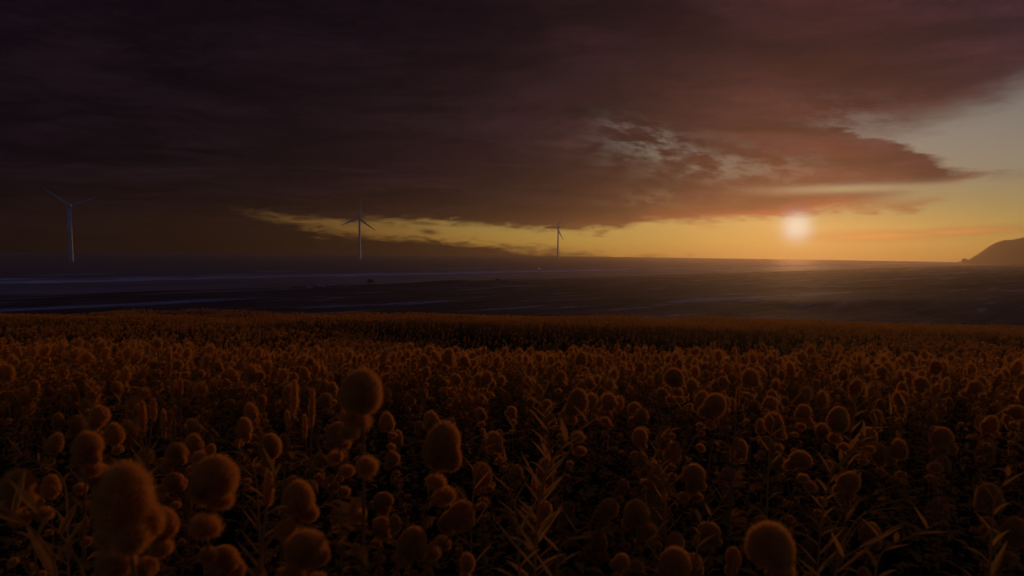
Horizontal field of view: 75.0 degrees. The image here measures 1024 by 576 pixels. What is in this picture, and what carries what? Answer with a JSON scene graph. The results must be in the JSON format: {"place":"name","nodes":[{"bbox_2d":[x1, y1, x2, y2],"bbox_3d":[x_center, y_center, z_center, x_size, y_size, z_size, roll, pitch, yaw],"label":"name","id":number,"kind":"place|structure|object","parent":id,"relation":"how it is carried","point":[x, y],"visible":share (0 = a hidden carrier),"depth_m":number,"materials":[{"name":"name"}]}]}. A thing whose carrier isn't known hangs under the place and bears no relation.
{"place":"outdoors","nodes":[
{"label":"outdoors","id":0,"kind":"place"},
{"bbox_2d":[0,252,961,283],"bbox_3d":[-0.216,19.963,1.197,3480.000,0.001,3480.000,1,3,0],"label":"sea","id":1,"kind":"structure","parent":0,"point":[34,267],"depth_m":738.23,"materials":[{"name":"liquid"}]},
{"bbox_2d":[0,263,1023,575],"bbox_3d":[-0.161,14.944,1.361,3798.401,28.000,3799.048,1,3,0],"label":"terrain","id":2,"kind":"structure","parent":0,"point":[954,293],"depth_m":119.46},
{"bbox_2d":[0,364,27,472],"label":"plume flower","id":3,"kind":"object","parent":2,"relation":"on","point":[8,371],"visible":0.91,"depth_m":5.18,"materials":[{"name":"brown plant"}]},
{"bbox_2d":[0,468,55,575],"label":"plume flower","id":4,"kind":"object","parent":2,"relation":"on","point":[32,490],"visible":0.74,"depth_m":2.04,"materials":[{"name":"brown plant"}]},
{"bbox_2d":[2,432,66,572],"bbox_3d":[-2.540,1.133,3.535,0.141,0.775,0.132,13,-6,43],"label":"plume flower","id":5,"kind":"object","parent":2,"relation":"on","point":[54,444],"visible":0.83,"depth_m":3.54,"materials":[{"name":"brown plant"}]},
{"bbox_2d":[0,470,86,575],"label":"leafy weed","id":6,"kind":"object","parent":2,"relation":"on","point":[47,561],"visible":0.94,"depth_m":1.42,"materials":[{"name":"brown plant"}]},
{"bbox_2d":[5,435,86,575],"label":"leafy weed","id":7,"kind":"object","parent":2,"relation":"on","point":[61,518],"visible":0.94,"depth_m":2.08,"materials":[{"name":"brown plant"}]},
{"bbox_2d":[34,473,62,575],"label":"plume flower","id":8,"kind":"object","parent":2,"relation":"on","point":[49,490],"visible":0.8,"depth_m":2.45,"materials":[{"name":"brown plant"}]},
{"bbox_2d":[8,479,116,575],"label":"leafy weed","id":9,"kind":"object","parent":2,"relation":"on","point":[31,504],"visible":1,"depth_m":1.33,"materials":[{"name":"brown plant"}]},
{"bbox_2d":[63,414,86,497],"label":"plume flower","id":10,"kind":"object","parent":2,"relation":"on","point":[77,425],"visible":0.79,"depth_m":4.30,"materials":[{"name":"brown plant"}]},
{"bbox_2d":[67,365,106,573],"bbox_3d":[-2.073,0.933,3.272,0.237,1.142,0.125,1,3,0],"label":"leafy weed","id":11,"kind":"object","parent":2,"relation":"on","point":[79,479],"visible":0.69,"depth_m":3.29,"materials":[{"name":"brown plant"}]},
{"bbox_2d":[69,430,105,570],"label":"plume flower","id":12,"kind":"object","parent":2,"relation":"on","point":[86,449],"visible":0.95,"depth_m":2.22,"materials":[{"name":"brown plant"}]},
{"bbox_2d":[84,405,113,466],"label":"plume flower","id":13,"kind":"object","parent":2,"relation":"on","point":[100,416],"visible":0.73,"depth_m":3.44,"materials":[{"name":"brown plant"}]},
{"bbox_2d":[102,421,143,555],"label":"plume flower","id":14,"kind":"object","parent":2,"relation":"on","point":[114,433],"visible":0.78,"depth_m":3.17,"materials":[{"name":"brown plant"}]},
{"bbox_2d":[87,457,168,575],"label":"plume flower","id":15,"kind":"object","parent":2,"relation":"on","point":[127,512],"visible":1,"depth_m":1.11,"materials":[{"name":"orange plant"}]},
{"bbox_2d":[113,393,163,561],"bbox_3d":[-1.427,0.937,2.574,0.161,1.114,0.115,1,3,0],"label":"leafy weed","id":16,"kind":"object","parent":2,"relation":"on","point":[139,459],"visible":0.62,"depth_m":2.57,"materials":[{"name":"brown plant"}]},
{"bbox_2d":[136,505,180,575],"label":"plume flower","id":17,"kind":"object","parent":2,"relation":"on","point":[161,547],"visible":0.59,"depth_m":1.86,"materials":[{"name":"brown plant"}]},
{"bbox_2d":[146,397,177,575],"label":"spike flower","id":18,"kind":"object","parent":2,"relation":"on","point":[154,414],"visible":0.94,"depth_m":2.66,"materials":[{"name":"brown plant"}]},
{"bbox_2d":[154,351,183,564],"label":"spike flower","id":19,"kind":"object","parent":2,"relation":"on","point":[170,420],"visible":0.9,"depth_m":3.27,"materials":[{"name":"brown plant"}]},
{"bbox_2d":[157,472,186,574],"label":"plume flower","id":20,"kind":"object","parent":2,"relation":"on","point":[173,482],"visible":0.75,"depth_m":3.10,"materials":[{"name":"brown plant"}]},
{"bbox_2d":[158,441,190,575],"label":"plume flower","id":21,"kind":"object","parent":2,"relation":"on","point":[178,452],"visible":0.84,"depth_m":3.10,"materials":[{"name":"brown plant"}]},
{"bbox_2d":[174,443,216,575],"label":"plume flower","id":22,"kind":"object","parent":2,"relation":"on","point":[210,448],"visible":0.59,"depth_m":2.80,"materials":[{"name":"brown plant"}]},
{"bbox_2d":[184,452,242,575],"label":"plume flower","id":23,"kind":"object","parent":2,"relation":"on","point":[214,481],"visible":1,"depth_m":1.40,"materials":[{"name":"orange plant"}]},
{"bbox_2d":[201,544,247,575],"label":"plume flower","id":24,"kind":"object","parent":2,"relation":"on","point":[230,561],"visible":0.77,"depth_m":2.03,"materials":[{"name":"brown plant"}]},
{"bbox_2d":[195,423,280,575],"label":"leafy weed","id":25,"kind":"object","parent":2,"relation":"on","point":[252,544],"visible":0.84,"depth_m":2.28,"materials":[{"name":"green plant"}]},
{"bbox_2d":[231,417,257,563],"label":"plume flower","id":26,"kind":"object","parent":2,"relation":"on","point":[244,427],"visible":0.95,"depth_m":3.51,"materials":[{"name":"brown plant"}]},
{"bbox_2d":[251,471,275,575],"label":"spike flower","id":27,"kind":"object","parent":2,"relation":"on","point":[268,482],"visible":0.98,"depth_m":1.73,"materials":[{"name":"brown plant"}]},
{"bbox_2d":[234,445,293,575],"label":"leafy weed","id":28,"kind":"object","parent":2,"relation":"on","point":[257,520],"visible":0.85,"depth_m":1.77,"materials":[{"name":"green plant"}]},
{"bbox_2d":[244,363,284,487],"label":"plume flower","id":29,"kind":"object","parent":2,"relation":"on","point":[251,372],"visible":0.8,"depth_m":4.75,"materials":[{"name":"brown plant"}]},
{"bbox_2d":[251,432,282,575],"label":"plume flower","id":30,"kind":"object","parent":2,"relation":"on","point":[271,443],"visible":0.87,"depth_m":2.81,"materials":[{"name":"brown plant"}]},
{"bbox_2d":[243,403,299,523],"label":"plume flower","id":31,"kind":"object","parent":2,"relation":"on","point":[251,412],"visible":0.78,"depth_m":3.80,"materials":[{"name":"brown plant"}]},
{"bbox_2d":[273,379,314,566],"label":"spike flower","id":32,"kind":"object","parent":2,"relation":"on","point":[291,454],"visible":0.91,"depth_m":2.65,"materials":[{"name":"brown plant"}]},
{"bbox_2d":[272,478,319,575],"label":"plume flower","id":33,"kind":"object","parent":2,"relation":"on","point":[298,498],"visible":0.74,"depth_m":1.93,"materials":[{"name":"brown plant"}]},
{"bbox_2d":[277,527,331,575],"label":"plume flower","id":34,"kind":"object","parent":2,"relation":"on","point":[306,549],"visible":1,"depth_m":1.47,"materials":[{"name":"brown plant"}]},
{"bbox_2d":[298,387,326,530],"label":"spike flower","id":35,"kind":"object","parent":2,"relation":"on","point":[311,413],"visible":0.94,"depth_m":2.64,"materials":[{"name":"brown plant"}]},
{"bbox_2d":[305,393,333,501],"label":"plume flower","id":36,"kind":"object","parent":2,"relation":"on","point":[325,400],"visible":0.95,"depth_m":4.27,"materials":[{"name":"brown plant"}]},
{"bbox_2d":[311,452,352,562],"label":"plume flower","id":37,"kind":"object","parent":2,"relation":"on","point":[320,460],"visible":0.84,"depth_m":3.64,"materials":[{"name":"brown plant"}]},
{"bbox_2d":[322,420,360,575],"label":"plume flower","id":38,"kind":"object","parent":2,"relation":"on","point":[332,440],"visible":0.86,"depth_m":2.21,"materials":[{"name":"brown plant"}]},
{"bbox_2d":[332,366,383,575],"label":"plume flower","id":39,"kind":"object","parent":2,"relation":"on","point":[361,395],"visible":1,"depth_m":1.52,"materials":[{"name":"orange plant"}]},
{"bbox_2d":[370,515,390,575],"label":"plume flower","id":40,"kind":"object","parent":2,"relation":"on","point":[380,529],"visible":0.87,"depth_m":2.92,"materials":[{"name":"brown plant"}]},
{"bbox_2d":[370,491,393,575],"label":"plume flower","id":41,"kind":"object","parent":2,"relation":"on","point":[381,503],"visible":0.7,"depth_m":3.11,"materials":[{"name":"brown plant"}]},
{"bbox_2d":[378,412,408,550],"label":"plume flower","id":42,"kind":"object","parent":2,"relation":"on","point":[386,423],"visible":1,"depth_m":3.57,"materials":[{"name":"brown plant"}]},
{"bbox_2d":[383,450,410,533],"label":"plume flower","id":43,"kind":"object","parent":2,"relation":"on","point":[391,459],"visible":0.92,"depth_m":3.61,"materials":[{"name":"brown plant"}]},
{"bbox_2d":[393,525,427,575],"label":"plume flower","id":44,"kind":"object","parent":2,"relation":"on","point":[411,544],"visible":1,"depth_m":2.21,"materials":[{"name":"brown plant"}]},
{"bbox_2d":[404,366,430,502],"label":"plume flower","id":45,"kind":"object","parent":2,"relation":"on","point":[426,372],"visible":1,"depth_m":4.82,"materials":[{"name":"brown plant"}]},
{"bbox_2d":[403,418,462,575],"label":"plume flower","id":46,"kind":"object","parent":2,"relation":"on","point":[441,451],"visible":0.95,"depth_m":2.31,"materials":[{"name":"brown plant"}]},
{"bbox_2d":[417,498,474,575],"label":"plume flower","id":47,"kind":"object","parent":2,"relation":"on","point":[455,517],"visible":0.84,"depth_m":2.40,"materials":[{"name":"brown plant"}]},
{"bbox_2d":[453,370,492,488],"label":"plume flower","id":48,"kind":"object","parent":2,"relation":"on","point":[486,378],"visible":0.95,"depth_m":4.88,"materials":[{"name":"brown plant"}]},
{"bbox_2d":[475,463,493,575],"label":"plume flower","id":49,"kind":"object","parent":2,"relation":"on","point":[483,469],"visible":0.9,"depth_m":3.03,"materials":[{"name":"brown plant"}]},
{"bbox_2d":[454,412,526,574],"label":"leafy weed","id":50,"kind":"object","parent":2,"relation":"on","point":[472,507],"visible":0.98,"depth_m":2.38,"materials":[{"name":"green plant"}]},
{"bbox_2d":[485,430,522,564],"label":"plume flower","id":51,"kind":"object","parent":2,"relation":"on","point":[498,447],"visible":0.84,"depth_m":3.42,"materials":[{"name":"brown plant"}]},
{"bbox_2d":[493,405,517,558],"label":"plume flower","id":52,"kind":"object","parent":2,"relation":"on","point":[511,412],"visible":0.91,"depth_m":3.81,"materials":[{"name":"brown plant"}]},
{"bbox_2d":[0,307,1023,488],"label":"flower field","id":53,"kind":"structure","parent":2,"relation":"on","point":[48,360],"depth_m":9.78,"materials":[{"name":"orange plant"}]},
{"bbox_2d":[0,372,1023,575],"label":"undergrowth","id":54,"kind":"object","parent":2,"relation":"on","point":[907,558],"visible":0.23,"depth_m":4.62,"materials":[{"name":"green plant"}]},
{"bbox_2d":[491,450,540,575],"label":"leafy weed","id":55,"kind":"object","parent":2,"relation":"on","point":[504,459],"visible":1,"depth_m":1.99,"materials":[{"name":"brown plant"}]},
{"bbox_2d":[509,358,567,575],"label":"leafy weed","id":56,"kind":"object","parent":2,"relation":"on","point":[539,538],"visible":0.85,"depth_m":2.17,"materials":[{"name":"green plant"}]},
{"bbox_2d":[506,404,599,575],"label":"leafy weed","id":57,"kind":"object","parent":2,"relation":"on","point":[544,526],"visible":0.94,"depth_m":2.13,"materials":[{"name":"green plant"}]},
{"bbox_2d":[544,387,588,575],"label":"plume flower","id":58,"kind":"object","parent":2,"relation":"on","point":[578,399],"visible":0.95,"depth_m":3.14,"materials":[{"name":"brown plant"}]},
{"bbox_2d":[581,393,599,520],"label":"plume flower","id":59,"kind":"object","parent":2,"relation":"on","point":[593,398],"visible":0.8,"depth_m":4.24,"materials":[{"name":"brown plant"}]},
{"bbox_2d":[567,497,618,575],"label":"plume flower","id":60,"kind":"object","parent":2,"relation":"on","point":[606,512],"visible":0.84,"depth_m":3.21,"materials":[{"name":"brown plant"}]},
{"bbox_2d":[593,391,618,518],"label":"plume flower","id":61,"kind":"object","parent":2,"relation":"on","point":[609,403],"visible":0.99,"depth_m":4.03,"materials":[{"name":"brown plant"}]},
{"bbox_2d":[607,460,659,568],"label":"plume flower","id":62,"kind":"object","parent":2,"relation":"on","point":[642,475],"visible":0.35,"depth_m":3.48,"materials":[{"name":"brown plant"}]},
{"bbox_2d":[628,427,647,540],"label":"plume flower","id":63,"kind":"object","parent":2,"relation":"on","point":[639,436],"visible":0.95,"depth_m":3.87,"materials":[{"name":"brown plant"}]},
{"bbox_2d":[620,499,657,575],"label":"plume flower","id":64,"kind":"object","parent":2,"relation":"on","point":[636,514],"visible":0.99,"depth_m":2.46,"materials":[{"name":"brown plant"}]},
{"bbox_2d":[623,466,665,575],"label":"plume flower","id":65,"kind":"object","parent":2,"relation":"on","point":[647,482],"visible":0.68,"depth_m":2.80,"materials":[{"name":"brown plant"}]},
{"bbox_2d":[635,398,685,575],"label":"leafy weed","id":66,"kind":"object","parent":2,"relation":"on","point":[661,526],"visible":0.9,"depth_m":2.78,"materials":[{"name":"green plant"}]},
{"bbox_2d":[639,446,683,560],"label":"leafy weed","id":67,"kind":"object","parent":2,"relation":"on","point":[665,510],"visible":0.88,"depth_m":2.38,"materials":[{"name":"brown plant"}]},
{"bbox_2d":[641,367,685,566],"bbox_3d":[0.726,0.952,3.259,0.203,1.163,0.164,5,5,17],"label":"plume flower","id":68,"kind":"object","parent":2,"relation":"on","point":[674,378],"visible":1,"depth_m":3.19,"materials":[{"name":"brown plant"}]},
{"bbox_2d":[652,440,682,574],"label":"plume flower","id":69,"kind":"object","parent":2,"relation":"on","point":[675,452],"visible":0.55,"depth_m":3.33,"materials":[{"name":"brown plant"}]},
{"bbox_2d":[655,545,692,575],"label":"plume flower","id":70,"kind":"object","parent":2,"relation":"on","point":[675,561],"visible":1,"depth_m":2.03,"materials":[{"name":"brown plant"}]},
{"bbox_2d":[622,392,726,575],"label":"plume flower","id":71,"kind":"object","parent":2,"relation":"on","point":[711,409],"visible":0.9,"depth_m":2.91,"materials":[{"name":"brown plant"}]},
{"bbox_2d":[680,378,699,490],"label":"plume flower","id":72,"kind":"object","parent":2,"relation":"on","point":[691,386],"visible":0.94,"depth_m":4.97,"materials":[{"name":"brown plant"}]},
{"bbox_2d":[677,462,707,553],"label":"plume flower","id":73,"kind":"object","parent":2,"relation":"on","point":[694,475],"visible":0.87,"depth_m":2.82,"materials":[{"name":"brown plant"}]},
{"bbox_2d":[686,390,708,528],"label":"plume flower","id":74,"kind":"object","parent":2,"relation":"on","point":[700,397],"visible":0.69,"depth_m":4.04,"materials":[{"name":"brown plant"}]},
{"bbox_2d":[691,521,722,575],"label":"plume flower","id":75,"kind":"object","parent":2,"relation":"on","point":[708,545],"visible":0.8,"depth_m":2.74,"materials":[{"name":"brown plant"}]},
{"bbox_2d":[690,391,731,571],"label":"spike flower","id":76,"kind":"object","parent":2,"relation":"on","point":[703,511],"visible":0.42,"depth_m":3.28,"materials":[{"name":"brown plant"}]},
{"bbox_2d":[715,387,748,575],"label":"spike flower","id":77,"kind":"object","parent":2,"relation":"on","point":[737,536],"visible":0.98,"depth_m":3.29,"materials":[{"name":"brown plant"}]},
{"bbox_2d":[724,545,742,575],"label":"plume flower","id":78,"kind":"object","parent":2,"relation":"on","point":[733,560],"visible":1,"depth_m":2.23,"materials":[{"name":"brown plant"}]},
{"bbox_2d":[723,367,763,572],"bbox_3d":[1.214,0.968,3.450,0.224,1.160,0.177,-6,8,-36],"label":"plume flower","id":79,"kind":"object","parent":2,"relation":"on","point":[750,378],"visible":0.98,"depth_m":3.42,"materials":[{"name":"brown plant"}]},
{"bbox_2d":[737,435,775,575],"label":"plume flower","id":80,"kind":"object","parent":2,"relation":"on","point":[765,439],"visible":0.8,"depth_m":3.24,"materials":[{"name":"brown plant"}]},
{"bbox_2d":[741,388,791,575],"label":"leafy weed","id":81,"kind":"object","parent":2,"relation":"on","point":[772,462],"visible":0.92,"depth_m":2.78,"materials":[{"name":"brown plant"}]},
{"bbox_2d":[744,519,797,575],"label":"plume flower","id":82,"kind":"object","parent":2,"relation":"on","point":[770,547],"visible":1,"depth_m":1.36,"materials":[{"name":"brown plant"}]},
{"bbox_2d":[762,412,800,571],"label":"plume flower","id":83,"kind":"object","parent":2,"relation":"on","point":[768,421],"visible":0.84,"depth_m":3.48,"materials":[{"name":"plant"}]},
{"bbox_2d":[781,450,818,562],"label":"plume flower","id":84,"kind":"object","parent":2,"relation":"on","point":[798,459],"visible":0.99,"depth_m":2.83,"materials":[{"name":"plant"}]},
{"bbox_2d":[786,404,816,536],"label":"plume flower","id":85,"kind":"object","parent":2,"relation":"on","point":[803,412],"visible":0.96,"depth_m":4.03,"materials":[{"name":"plant"}]},
{"bbox_2d":[763,471,861,570],"bbox_3d":[1.294,1.171,3.050,0.150,0.868,0.164,34,5,-15],"label":"plume flower","id":86,"kind":"object","parent":2,"relation":"on","point":[848,483],"visible":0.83,"depth_m":3.00,"materials":[{"name":"brown plant"}]},
{"bbox_2d":[797,405,850,571],"bbox_3d":[1.472,1.044,3.150,0.157,1.015,0.156,4,8,-19],"label":"plume flower","id":87,"kind":"object","parent":2,"relation":"on","point":[837,419],"visible":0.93,"depth_m":3.10,"materials":[{"name":"plant"}]},
{"bbox_2d":[797,517,905,575],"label":"leafy weed","id":88,"kind":"object","parent":2,"relation":"on","point":[868,543],"visible":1,"depth_m":1.64,"materials":[{"name":"brown plant"}]},
{"bbox_2d":[828,426,877,575],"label":"plume flower","id":89,"kind":"object","parent":2,"relation":"on","point":[868,448],"visible":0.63,"depth_m":3.23,"materials":[{"name":"plant"}]},
{"bbox_2d":[795,391,915,575],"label":"leafy weed","id":90,"kind":"object","parent":2,"relation":"on","point":[823,514],"visible":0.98,"depth_m":2.48,"materials":[{"name":"green plant"}]},
{"bbox_2d":[823,365,901,573],"bbox_3d":[1.761,0.954,3.384,0.345,1.190,0.104,2,4,16],"label":"leafy weed","id":91,"kind":"object","parent":2,"relation":"on","point":[850,513],"visible":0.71,"depth_m":3.39,"materials":[{"name":"brown plant"}]},
{"bbox_2d":[854,521,882,575],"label":"plume flower","id":92,"kind":"object","parent":2,"relation":"on","point":[866,532],"visible":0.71,"depth_m":3.12,"materials":[{"name":"brown plant"}]},
{"bbox_2d":[886,390,909,532],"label":"plume flower","id":93,"kind":"object","parent":2,"relation":"on","point":[897,401],"visible":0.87,"depth_m":4.03,"materials":[{"name":"brown plant"}]},
{"bbox_2d":[887,437,913,562],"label":"plume flower","id":94,"kind":"object","parent":2,"relation":"on","point":[898,450],"visible":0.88,"depth_m":3.77,"materials":[{"name":"brown plant"}]},
{"bbox_2d":[864,505,946,575],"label":"leafy weed","id":95,"kind":"object","parent":2,"relation":"on","point":[887,548],"visible":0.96,"depth_m":1.76,"materials":[{"name":"brown plant"}]},
{"bbox_2d":[885,376,931,498],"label":"plume flower","id":96,"kind":"object","parent":2,"relation":"on","point":[920,385],"visible":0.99,"depth_m":4.68,"materials":[{"name":"plant"}]},
{"bbox_2d":[915,359,944,486],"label":"plume flower","id":97,"kind":"object","parent":2,"relation":"on","point":[936,367],"visible":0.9,"depth_m":5.16,"materials":[{"name":"plant"}]},
{"bbox_2d":[922,426,958,575],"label":"plume flower","id":98,"kind":"object","parent":2,"relation":"on","point":[942,440],"visible":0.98,"depth_m":3.34,"materials":[{"name":"plant"}]},
{"bbox_2d":[944,380,985,537],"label":"plume flower","id":99,"kind":"object","parent":2,"relation":"on","point":[973,388],"visible":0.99,"depth_m":4.08,"materials":[{"name":"plant"}]},
{"bbox_2d":[960,414,1001,530],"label":"plume flower","id":100,"kind":"object","parent":2,"relation":"on","point":[990,422],"visible":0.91,"depth_m":4.25,"materials":[{"name":"plant"}]},
{"bbox_2d":[972,482,1005,575],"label":"plume flower","id":101,"kind":"object","parent":2,"relation":"on","point":[983,500],"visible":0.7,"depth_m":2.87,"materials":[{"name":"plant"}]},
{"bbox_2d":[960,439,1023,575],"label":"leafy weed","id":102,"kind":"object","parent":2,"relation":"on","point":[993,568],"visible":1,"depth_m":1.98,"materials":[{"name":"brown plant"}]},
{"bbox_2d":[986,516,1023,575],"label":"plume flower","id":103,"kind":"object","parent":2,"relation":"on","point":[1014,536],"visible":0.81,"depth_m":2.67,"materials":[{"name":"plant"}]},
{"bbox_2d":[986,404,1023,562],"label":"plume flower","id":104,"kind":"object","parent":2,"relation":"on","point":[1015,412],"visible":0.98,"depth_m":3.60,"materials":[{"name":"orange plant"}]},
{"bbox_2d":[1000,414,1023,552],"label":"plume flower","id":105,"kind":"object","parent":2,"relation":"on","point":[1007,419],"visible":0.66,"depth_m":3.78,"materials":[{"name":"orange plant"}]},
{"bbox_2d":[0,0,1023,261],"label":"sky","id":106,"kind":"structure","parent":0,"point":[866,130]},
{"bbox_2d":[959,237,1023,263],"bbox_3d":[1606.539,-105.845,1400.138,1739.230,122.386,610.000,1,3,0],"label":"hill","id":107,"kind":"structure","parent":0,"point":[1006,252],"depth_m":1240.83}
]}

